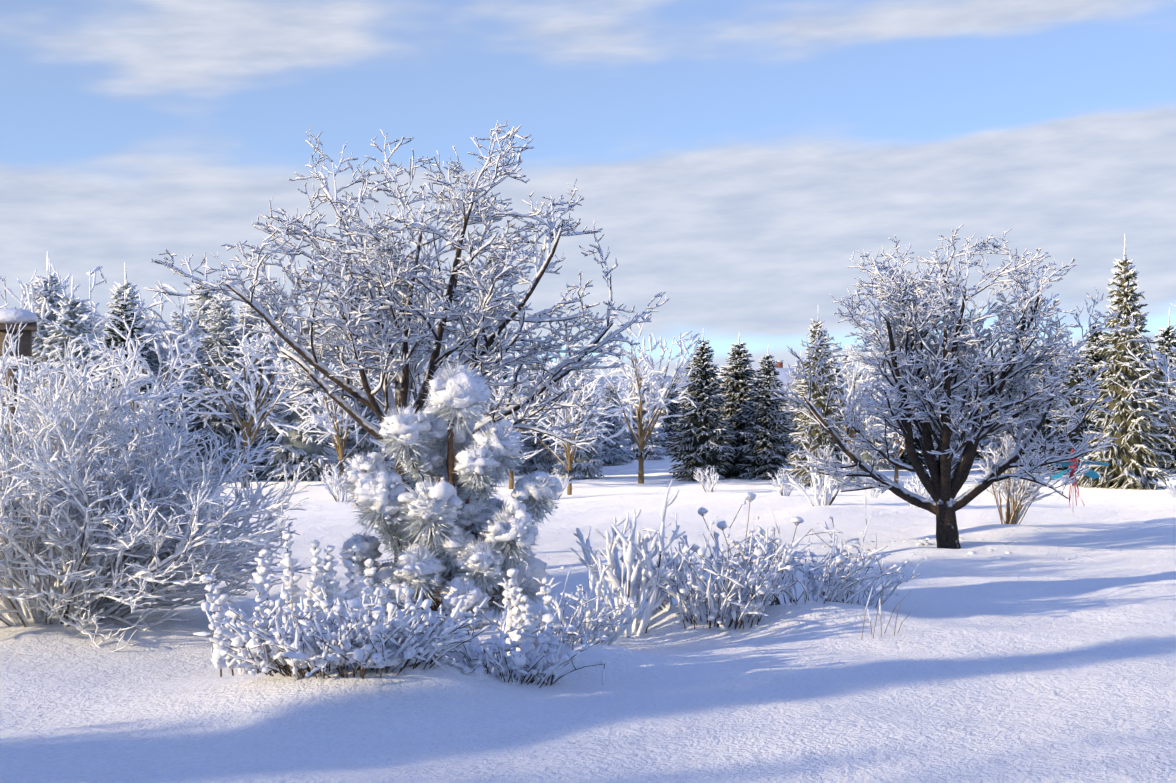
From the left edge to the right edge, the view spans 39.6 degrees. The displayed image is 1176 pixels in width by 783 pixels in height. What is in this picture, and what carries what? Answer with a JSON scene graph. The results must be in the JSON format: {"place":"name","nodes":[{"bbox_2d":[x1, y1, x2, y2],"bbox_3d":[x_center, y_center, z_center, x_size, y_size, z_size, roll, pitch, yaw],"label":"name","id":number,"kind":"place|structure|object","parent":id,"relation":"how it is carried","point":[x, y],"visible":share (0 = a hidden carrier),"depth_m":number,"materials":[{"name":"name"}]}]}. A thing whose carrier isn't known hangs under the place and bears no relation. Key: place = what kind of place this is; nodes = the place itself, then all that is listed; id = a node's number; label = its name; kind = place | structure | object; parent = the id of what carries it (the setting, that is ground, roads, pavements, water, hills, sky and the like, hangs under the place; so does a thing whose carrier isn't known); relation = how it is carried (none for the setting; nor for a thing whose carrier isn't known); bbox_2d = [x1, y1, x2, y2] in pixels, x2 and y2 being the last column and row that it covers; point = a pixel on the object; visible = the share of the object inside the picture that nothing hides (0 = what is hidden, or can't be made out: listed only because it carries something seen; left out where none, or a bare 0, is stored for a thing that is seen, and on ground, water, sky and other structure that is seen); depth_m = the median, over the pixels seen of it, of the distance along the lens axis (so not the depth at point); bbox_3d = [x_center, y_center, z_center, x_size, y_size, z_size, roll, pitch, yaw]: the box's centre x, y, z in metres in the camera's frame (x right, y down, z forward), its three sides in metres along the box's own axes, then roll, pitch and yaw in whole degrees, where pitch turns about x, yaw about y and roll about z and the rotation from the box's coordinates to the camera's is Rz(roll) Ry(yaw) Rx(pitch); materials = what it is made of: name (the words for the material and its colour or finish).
{"place":"outdoors","nodes":[
{"label":"outdoors","id":0,"kind":"place"},
{"bbox_2d":[0,410,1175,782],"bbox_3d":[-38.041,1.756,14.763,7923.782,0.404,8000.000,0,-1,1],"label":"ground snow","id":1,"kind":"structure","parent":0,"point":[1044,652],"depth_m":10.06,"materials":[{"name":"white snow"}]},
{"bbox_2d":[0,308,37,477],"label":"birdhouse post","id":2,"kind":"object","parent":1,"relation":"on","point":[12,316],"visible":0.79,"depth_m":15.90,"materials":[{"name":"brown wood"}]},
{"bbox_2d":[1,258,69,451],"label":"spruce","id":3,"kind":"object","parent":1,"relation":"on","point":[43,331],"visible":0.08,"depth_m":39.91,"materials":[{"name":"grey plant"}]},
{"bbox_2d":[0,269,82,417],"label":"bare tree","id":4,"kind":"object","parent":1,"relation":"on","point":[43,316],"visible":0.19,"depth_m":39.52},
{"bbox_2d":[0,251,88,452],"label":"spruce","id":5,"kind":"object","parent":1,"relation":"on","point":[54,280],"visible":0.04,"depth_m":44.11,"materials":[{"name":"grey plant"}]},
{"bbox_2d":[0,337,120,451],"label":"bare tree","id":6,"kind":"object","parent":1,"relation":"on","point":[43,369],"visible":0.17,"depth_m":33.21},
{"bbox_2d":[19,275,131,468],"bbox_3d":[-11.724,0.096,37.160,3.022,5.497,3.284,-1,-1,-19],"label":"spruce","id":7,"kind":"object","parent":1,"relation":"on","point":[76,319],"visible":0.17,"depth_m":36.96,"materials":[{"name":"grey plant"}]},
{"bbox_2d":[3,264,168,377],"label":"bare tree","id":8,"kind":"object","parent":1,"relation":"on","point":[90,273],"visible":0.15,"depth_m":41.19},
{"bbox_2d":[85,300,104,357],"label":"spruce","id":9,"kind":"object","parent":1,"relation":"on","point":[96,333],"depth_m":50.46,"materials":[{"name":"grey plant"}]},
{"bbox_2d":[89,289,167,457],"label":"spruce","id":10,"kind":"object","parent":1,"relation":"on","point":[118,339],"visible":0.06,"depth_m":39.14,"materials":[{"name":"grey plant"}]},
{"bbox_2d":[101,262,167,373],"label":"spruce","id":11,"kind":"object","parent":1,"relation":"on","point":[118,292],"visible":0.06,"depth_m":46.00,"materials":[{"name":"grey plant"}]},
{"bbox_2d":[73,312,202,464],"bbox_3d":[-9.275,0.336,34.032,2.319,3.942,3.122,0,-1,1],"label":"bare tree","id":12,"kind":"object","parent":1,"relation":"on","point":[140,403],"visible":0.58,"depth_m":33.85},
{"bbox_2d":[0,320,312,651],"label":"frosted bush","id":13,"kind":"object","parent":1,"relation":"on","point":[114,516],"visible":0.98,"depth_m":12.22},
{"bbox_2d":[135,307,180,446],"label":"spruce","id":14,"kind":"object","parent":1,"relation":"on","point":[154,366],"visible":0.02,"depth_m":42.08,"materials":[{"name":"grey plant"}]},
{"bbox_2d":[160,293,192,385],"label":"spruce","id":15,"kind":"object","parent":1,"relation":"on","point":[175,314],"visible":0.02,"depth_m":52.11,"materials":[{"name":"grey plant"}]},
{"bbox_2d":[135,280,237,425],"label":"bare tree","id":16,"kind":"object","parent":1,"relation":"on","point":[182,321],"visible":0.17,"depth_m":42.71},
{"bbox_2d":[165,257,235,471],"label":"spruce","id":17,"kind":"object","parent":1,"relation":"on","point":[198,303],"visible":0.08,"depth_m":44.94,"materials":[{"name":"grey plant"}]},
{"bbox_2d":[165,285,274,480],"bbox_3d":[-9.113,0.140,40.047,3.144,5.749,2.285,1,0,9],"label":"spruce","id":18,"kind":"object","parent":1,"relation":"on","point":[219,329],"visible":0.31,"depth_m":39.79,"materials":[{"name":"green plant"}]},
{"bbox_2d":[165,297,314,487],"bbox_3d":[-7.199,0.159,35.176,3.529,4.456,2.621,0,-1,17],"label":"bare tree","id":19,"kind":"object","parent":1,"relation":"on","point":[246,348],"visible":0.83,"depth_m":34.99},
{"bbox_2d":[234,276,286,474],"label":"spruce","id":20,"kind":"object","parent":1,"relation":"on","point":[250,310],"visible":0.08,"depth_m":40.76,"materials":[{"name":"grey plant"}]},
{"bbox_2d":[237,262,334,450],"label":"spruce","id":21,"kind":"object","parent":1,"relation":"on","point":[276,317],"visible":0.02,"depth_m":47.31,"materials":[{"name":"grey plant"}]},
{"bbox_2d":[238,297,351,481],"bbox_3d":[-6.772,0.260,39.118,3.037,5.182,2.776,3,-2,23],"label":"spruce","id":22,"kind":"object","parent":1,"relation":"on","point":[305,451],"visible":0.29,"depth_m":38.60,"materials":[{"name":"green plant"}]},
{"bbox_2d":[237,285,356,413],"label":"bare tree","id":23,"kind":"object","parent":1,"relation":"on","point":[290,305],"depth_m":41.46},
{"bbox_2d":[269,302,392,450],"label":"bare tree","id":24,"kind":"object","parent":1,"relation":"on","point":[344,379],"depth_m":45.00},
{"bbox_2d":[316,460,350,501],"bbox_3d":[-4.615,1.721,30.891,0.889,0.867,0.983,0,-1,0],"label":"shrub","id":25,"kind":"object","parent":1,"relation":"on","point":[336,488],"depth_m":30.85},
{"bbox_2d":[283,355,394,490],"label":"bare tree","id":26,"kind":"object","parent":1,"relation":"on","point":[332,424],"visible":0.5,"depth_m":33.95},
{"bbox_2d":[193,582,495,678],"bbox_3d":[-1.401,1.399,9.535,1.717,0.527,1.296,0,-1,1],"label":"shrub","id":27,"kind":"object","parent":1,"relation":"on","point":[374,640],"visible":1,"depth_m":9.33,"materials":[{"name":"white plant"}]},
{"bbox_2d":[333,354,388,457],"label":"spruce","id":28,"kind":"object","parent":1,"relation":"on","point":[348,447],"depth_m":51.50,"materials":[{"name":"grey plant"}]},
{"bbox_2d":[336,353,395,472],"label":"spruce","id":29,"kind":"object","parent":1,"relation":"on","point":[366,446],"visible":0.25,"depth_m":39.70,"materials":[{"name":"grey plant"}]},
{"bbox_2d":[200,532,559,676],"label":"plants","id":30,"kind":"object","parent":1,"relation":"on","point":[261,585],"visible":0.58,"depth_m":10.90,"materials":[{"name":"white plant"}]},
{"bbox_2d":[148,118,668,563],"bbox_3d":[-1.716,-0.317,16.190,5.055,4.989,3.349,0,-1,1],"label":"apple tree","id":31,"kind":"object","parent":1,"relation":"on","point":[379,342],"visible":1,"depth_m":16.00,"materials":[{"name":"white plant"}]},
{"bbox_2d":[372,302,468,409],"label":"bare tree","id":32,"kind":"object","parent":1,"relation":"on","point":[437,371],"visible":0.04,"depth_m":43.15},
{"bbox_2d":[409,358,477,482],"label":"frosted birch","id":33,"kind":"object","parent":1,"relation":"on","point":[411,395],"visible":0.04,"depth_m":35.82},
{"bbox_2d":[339,361,562,628],"bbox_3d":[-1.063,0.855,12.452,1.716,2.147,1.103,0,-1,1],"label":"pine sapling","id":34,"kind":"object","parent":1,"relation":"on","point":[440,563],"visible":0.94,"depth_m":12.28,"materials":[{"name":"white plant"}]},
{"bbox_2d":[412,321,533,406],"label":"bare tree","id":35,"kind":"object","parent":1,"relation":"on","point":[493,360],"visible":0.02,"depth_m":45.78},
{"bbox_2d":[467,368,525,475],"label":"spruce","id":36,"kind":"object","parent":1,"relation":"on","point":[492,404],"visible":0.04,"depth_m":40.68,"materials":[{"name":"grey plant"}]},
{"bbox_2d":[490,340,513,392],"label":"spruce","id":37,"kind":"object","parent":1,"relation":"on","point":[504,371],"visible":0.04,"depth_m":55.76,"materials":[{"name":"grey plant"}]},
{"bbox_2d":[474,345,567,488],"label":"bare tree","id":38,"kind":"object","parent":1,"relation":"on","point":[497,398],"visible":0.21,"depth_m":34.84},
{"bbox_2d":[512,361,536,462],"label":"spruce","id":39,"kind":"object","parent":1,"relation":"on","point":[525,387],"visible":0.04,"depth_m":51.62,"materials":[{"name":"grey plant"}]},
{"bbox_2d":[442,605,608,687],"bbox_3d":[-0.429,1.580,10.096,1.089,0.494,1.073,0,-1,-21],"label":"shrub","id":40,"kind":"object","parent":1,"relation":"on","point":[475,657],"visible":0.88,"depth_m":10.05,"materials":[{"name":"white plant"}]},
{"bbox_2d":[518,372,566,473],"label":"spruce","id":41,"kind":"object","parent":1,"relation":"on","point":[545,459],"visible":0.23,"depth_m":41.60,"materials":[{"name":"grey plant"}]},
{"bbox_2d":[503,321,600,414],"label":"bare tree","id":42,"kind":"object","parent":1,"relation":"on","point":[558,358],"visible":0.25,"depth_m":43.64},
{"bbox_2d":[547,471,573,498],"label":"shrub","id":43,"kind":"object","parent":1,"relation":"on","point":[567,482],"depth_m":31.87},
{"bbox_2d":[493,564,637,646],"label":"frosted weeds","id":44,"kind":"object","parent":1,"relation":"on","point":[578,622],"visible":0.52,"depth_m":11.11,"materials":[{"name":"white plant"}]},
{"bbox_2d":[518,361,617,494],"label":"bare tree","id":45,"kind":"object","parent":1,"relation":"on","point":[569,450],"visible":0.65,"depth_m":32.75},
{"bbox_2d":[498,562,647,644],"bbox_3d":[-0.101,1.550,11.553,0.856,0.705,0.827,0,-1,-27],"label":"frosted shrub","id":46,"kind":"object","parent":1,"relation":"on","point":[617,631],"visible":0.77,"depth_m":11.46,"materials":[{"name":"white plant"}]},
{"bbox_2d":[551,370,605,479],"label":"spruce","id":47,"kind":"object","parent":1,"relation":"on","point":[584,464],"visible":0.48,"depth_m":39.62,"materials":[{"name":"grey plant"}]},
{"bbox_2d":[559,368,597,459],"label":"spruce","id":48,"kind":"object","parent":1,"relation":"on","point":[575,374],"visible":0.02,"depth_m":54.75,"materials":[{"name":"grey plant"}]},
{"bbox_2d":[582,369,598,421],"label":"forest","id":49,"kind":"object","parent":1,"relation":"on","point":[586,375],"visible":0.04,"depth_m":193.37,"materials":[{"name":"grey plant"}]},
{"bbox_2d":[587,369,599,421],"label":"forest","id":50,"kind":"object","parent":1,"relation":"on","point":[590,374],"visible":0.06,"depth_m":214.54,"materials":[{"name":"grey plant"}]},
{"bbox_2d":[582,368,629,418],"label":"birch tree","id":51,"kind":"object","parent":1,"relation":"on","point":[602,392],"visible":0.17,"depth_m":94.58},
{"bbox_2d":[592,374,635,465],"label":"spruce","id":52,"kind":"object","parent":1,"relation":"on","point":[615,454],"visible":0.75,"depth_m":49.61,"materials":[{"name":"grey plant"}]},
{"bbox_2d":[565,479,684,637],"bbox_3d":[0.278,1.288,12.406,0.918,1.271,1.458,0,-1,1],"label":"frosted shrub","id":53,"kind":"object","parent":1,"relation":"on","point":[616,584],"visible":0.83,"depth_m":12.27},
{"bbox_2d":[616,368,660,414],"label":"birch tree","id":54,"kind":"object","parent":1,"relation":"on","point":[628,384],"visible":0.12,"depth_m":110.46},
{"bbox_2d":[619,365,669,459],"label":"spruce","id":55,"kind":"object","parent":1,"relation":"on","point":[650,451],"visible":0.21,"depth_m":55.62,"materials":[{"name":"grey plant"}]},
{"bbox_2d":[592,310,700,483],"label":"deciduous tree","id":56,"kind":"object","parent":1,"relation":"on","point":[632,398],"visible":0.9,"depth_m":37.58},
{"bbox_2d":[267,537,1069,634],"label":"snow fallen lumps","id":57,"kind":"object","parent":1,"relation":"on","point":[823,546],"visible":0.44,"depth_m":19.06,"materials":[{"name":"white snow"}]},
{"bbox_2d":[653,375,685,455],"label":"spruce","id":58,"kind":"object","parent":1,"relation":"on","point":[672,407],"visible":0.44,"depth_m":59.53,"materials":[{"name":"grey plant"}]},
{"bbox_2d":[672,367,683,385],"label":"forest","id":59,"kind":"object","parent":1,"relation":"on","point":[677,379],"depth_m":223.63,"materials":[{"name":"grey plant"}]},
{"bbox_2d":[677,353,695,416],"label":"spruce tree","id":60,"kind":"object","parent":1,"relation":"on","point":[689,378],"visible":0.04,"depth_m":90.45,"materials":[{"name":"grey plant"}]},
{"bbox_2d":[661,329,736,480],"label":"spruce","id":61,"kind":"object","parent":1,"relation":"on","point":[698,446],"visible":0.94,"depth_m":39.53,"materials":[{"name":"green plant"}]},
{"bbox_2d":[602,495,842,631],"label":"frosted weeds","id":62,"kind":"object","parent":1,"relation":"on","point":[732,588],"visible":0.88,"depth_m":12.38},
{"bbox_2d":[714,332,780,477],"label":"spruce","id":63,"kind":"object","parent":1,"relation":"on","point":[738,374],"visible":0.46,"depth_m":41.05,"materials":[{"name":"green plant"}]},
{"bbox_2d":[690,492,819,604],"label":"dried flower stalks","id":64,"kind":"object","parent":1,"relation":"on","point":[721,525],"visible":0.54,"depth_m":13.33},
{"bbox_2d":[708,360,807,427],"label":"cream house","id":65,"kind":"structure","parent":1,"relation":"on","point":[783,375],"depth_m":148.78,"materials":[{"name":"grey"}]},
{"bbox_2d":[731,344,798,479],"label":"spruce","id":66,"kind":"object","parent":1,"relation":"on","point":[763,452],"visible":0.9,"depth_m":40.03,"materials":[{"name":"green plant"}]},
{"bbox_2d":[767,468,803,495],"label":"shrub","id":67,"kind":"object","parent":1,"relation":"on","point":[783,490],"depth_m":31.73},
{"bbox_2d":[782,354,804,409],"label":"spruce tree","id":68,"kind":"object","parent":1,"relation":"on","point":[794,376],"visible":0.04,"depth_m":101.52,"materials":[{"name":"grey plant"}]},
{"bbox_2d":[780,358,808,458],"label":"spruce","id":69,"kind":"object","parent":1,"relation":"on","point":[795,405],"visible":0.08,"depth_m":51.50,"materials":[{"name":"grey plant"}]},
{"bbox_2d":[700,493,897,605],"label":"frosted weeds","id":70,"kind":"object","parent":1,"relation":"on","point":[834,587],"visible":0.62,"depth_m":12.86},
{"bbox_2d":[780,308,854,486],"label":"spruce tree","id":71,"kind":"object","parent":1,"relation":"on","point":[819,431],"visible":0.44,"depth_m":36.59,"materials":[{"name":"green plant"}]},
{"bbox_2d":[785,448,853,505],"bbox_3d":[3.741,1.428,26.496,1.046,1.020,1.157,0,-1,-8],"label":"shrub","id":72,"kind":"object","parent":1,"relation":"on","point":[825,498],"depth_m":26.41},
{"bbox_2d":[806,346,849,460],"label":"spruce","id":73,"kind":"object","parent":1,"relation":"on","point":[838,370],"visible":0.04,"depth_m":51.55,"materials":[{"name":"green plant"}]},
{"bbox_2d":[837,344,854,393],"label":"spruce tree","id":74,"kind":"object","parent":1,"relation":"on","point":[845,359],"visible":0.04,"depth_m":95.18,"materials":[{"name":"grey plant"}]},
{"bbox_2d":[837,362,860,459],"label":"spruce","id":75,"kind":"object","parent":1,"relation":"on","point":[849,403],"visible":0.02,"depth_m":49.77,"materials":[{"name":"grey plant"}]},
{"bbox_2d":[797,340,901,480],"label":"deciduous tree","id":76,"kind":"object","parent":1,"relation":"on","point":[852,431],"visible":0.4,"depth_m":38.71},
{"bbox_2d":[783,521,927,608],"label":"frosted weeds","id":77,"kind":"object","parent":1,"relation":"on","point":[892,584],"visible":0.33,"depth_m":13.54,"materials":[{"name":"white plant"}]},
{"bbox_2d":[841,352,899,470],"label":"spruce","id":78,"kind":"object","parent":1,"relation":"on","point":[866,456],"visible":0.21,"depth_m":45.33,"materials":[{"name":"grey plant"}]},
{"bbox_2d":[861,477,882,497],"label":"shrub","id":79,"kind":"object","parent":1,"relation":"on","point":[872,491],"depth_m":30.61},
{"bbox_2d":[841,548,908,639],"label":"grass stalks","id":80,"kind":"object","parent":1,"relation":"on","point":[879,607],"depth_m":11.99,"materials":[{"name":"beige plant"}]},
{"bbox_2d":[852,360,938,483],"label":"deciduous tree","id":81,"kind":"object","parent":1,"relation":"on","point":[890,435],"visible":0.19,"depth_m":36.69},
{"bbox_2d":[896,472,930,507],"bbox_3d":[5.349,1.587,26.432,0.810,0.714,0.732,0,-1,8],"label":"shrub","id":82,"kind":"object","parent":1,"relation":"on","point":[919,487],"depth_m":26.44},
{"bbox_2d":[884,368,950,469],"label":"spruce","id":83,"kind":"object","parent":1,"relation":"on","point":[904,458],"visible":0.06,"depth_m":46.16,"materials":[{"name":"grey plant"}]},
{"bbox_2d":[764,224,1137,548],"bbox_3d":[4.315,0.074,19.884,4.047,4.198,3.239,0,-1,32],"label":"apple tree","id":84,"kind":"object","parent":1,"relation":"on","point":[906,344],"visible":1,"depth_m":19.64,"materials":[{"name":"white plant"}]},
{"bbox_2d":[926,336,977,462],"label":"spruce","id":85,"kind":"object","parent":1,"relation":"on","point":[955,435],"depth_m":47.18,"materials":[{"name":"grey plant"}]},
{"bbox_2d":[964,361,993,460],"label":"spruce","id":86,"kind":"object","parent":1,"relation":"on","point":[978,456],"visible":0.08,"depth_m":54.14,"materials":[{"name":"grey plant"}]},
{"bbox_2d":[978,340,1040,474],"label":"spruce","id":87,"kind":"object","parent":1,"relation":"on","point":[997,442],"visible":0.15,"depth_m":43.27,"materials":[{"name":"grey plant"}]},
{"bbox_2d":[966,431,1061,523],"bbox_3d":[5.840,1.214,22.415,1.230,1.404,1.428,0,-1,29],"label":"vase shrub","id":88,"kind":"object","parent":1,"relation":"on","point":[1014,517],"visible":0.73,"depth_m":22.44,"materials":[{"name":"white plant"}]},
{"bbox_2d":[1028,342,1091,467],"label":"spruce","id":89,"kind":"object","parent":1,"relation":"on","point":[1046,423],"visible":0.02,"depth_m":45.36,"materials":[{"name":"green plant"}]},
{"bbox_2d":[1043,337,1106,475],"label":"spruce","id":90,"kind":"object","parent":1,"relation":"on","point":[1086,425],"visible":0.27,"depth_m":42.37,"materials":[{"name":"green plant"}]},
{"bbox_2d":[1049,448,1109,505],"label":"wind spinner ribbons","id":91,"kind":"object","parent":1,"relation":"on","point":[1092,474],"visible":0.79,"depth_m":26.02,"materials":[{"name":"multicoloured"}]},
{"bbox_2d":[1077,315,1112,441],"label":"spruce","id":92,"kind":"object","parent":1,"relation":"on","point":[1093,340],"visible":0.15,"depth_m":49.51,"materials":[{"name":"green plant"}]},
{"bbox_2d":[1071,234,1175,489],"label":"spruce tree","id":93,"kind":"object","parent":1,"relation":"on","point":[1132,458],"visible":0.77,"depth_m":35.30,"materials":[{"name":"green plant"}]},
{"bbox_2d":[1112,303,1175,428],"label":"bare tree","id":94,"kind":"object","parent":1,"relation":"on","point":[1147,368],"visible":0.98,"depth_m":31.39,"materials":[{"name":"grey plant"}]},
{"bbox_2d":[1123,347,1175,439],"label":"frosted birch","id":95,"kind":"object","parent":1,"relation":"on","point":[1167,408],"visible":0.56,"depth_m":35.76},
{"bbox_2d":[1143,307,1175,467],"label":"spruce","id":96,"kind":"object","parent":1,"relation":"on","point":[1168,335],"visible":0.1,"depth_m":47.26,"materials":[{"name":"green plant"}]},
{"bbox_2d":[1149,357,1175,474],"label":"spruce","id":97,"kind":"object","parent":1,"relation":"on","point":[1171,468],"visible":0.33,"depth_m":43.31,"materials":[{"name":"green plant"}]},
{"bbox_2d":[1161,477,1175,497],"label":"shrub","id":98,"kind":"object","parent":1,"relation":"on","point":[1173,490],"depth_m":25.97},
{"bbox_2d":[0,0,1175,379],"label":"sky","id":99,"kind":"structure","parent":0,"point":[732,159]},
{"bbox_2d":[693,465,721,491],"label":"shrub","id":100,"kind":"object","parent":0,"point":[701,480],"depth_m":33.60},
{"bbox_2d":[392,373,1038,409],"bbox_3d":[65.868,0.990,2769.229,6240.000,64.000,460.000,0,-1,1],"label":"terrain ridge","id":101,"kind":"structure","parent":0,"point":[602,383],"depth_m":2585.06,"materials":[{"name":"white snow"}]}
]}

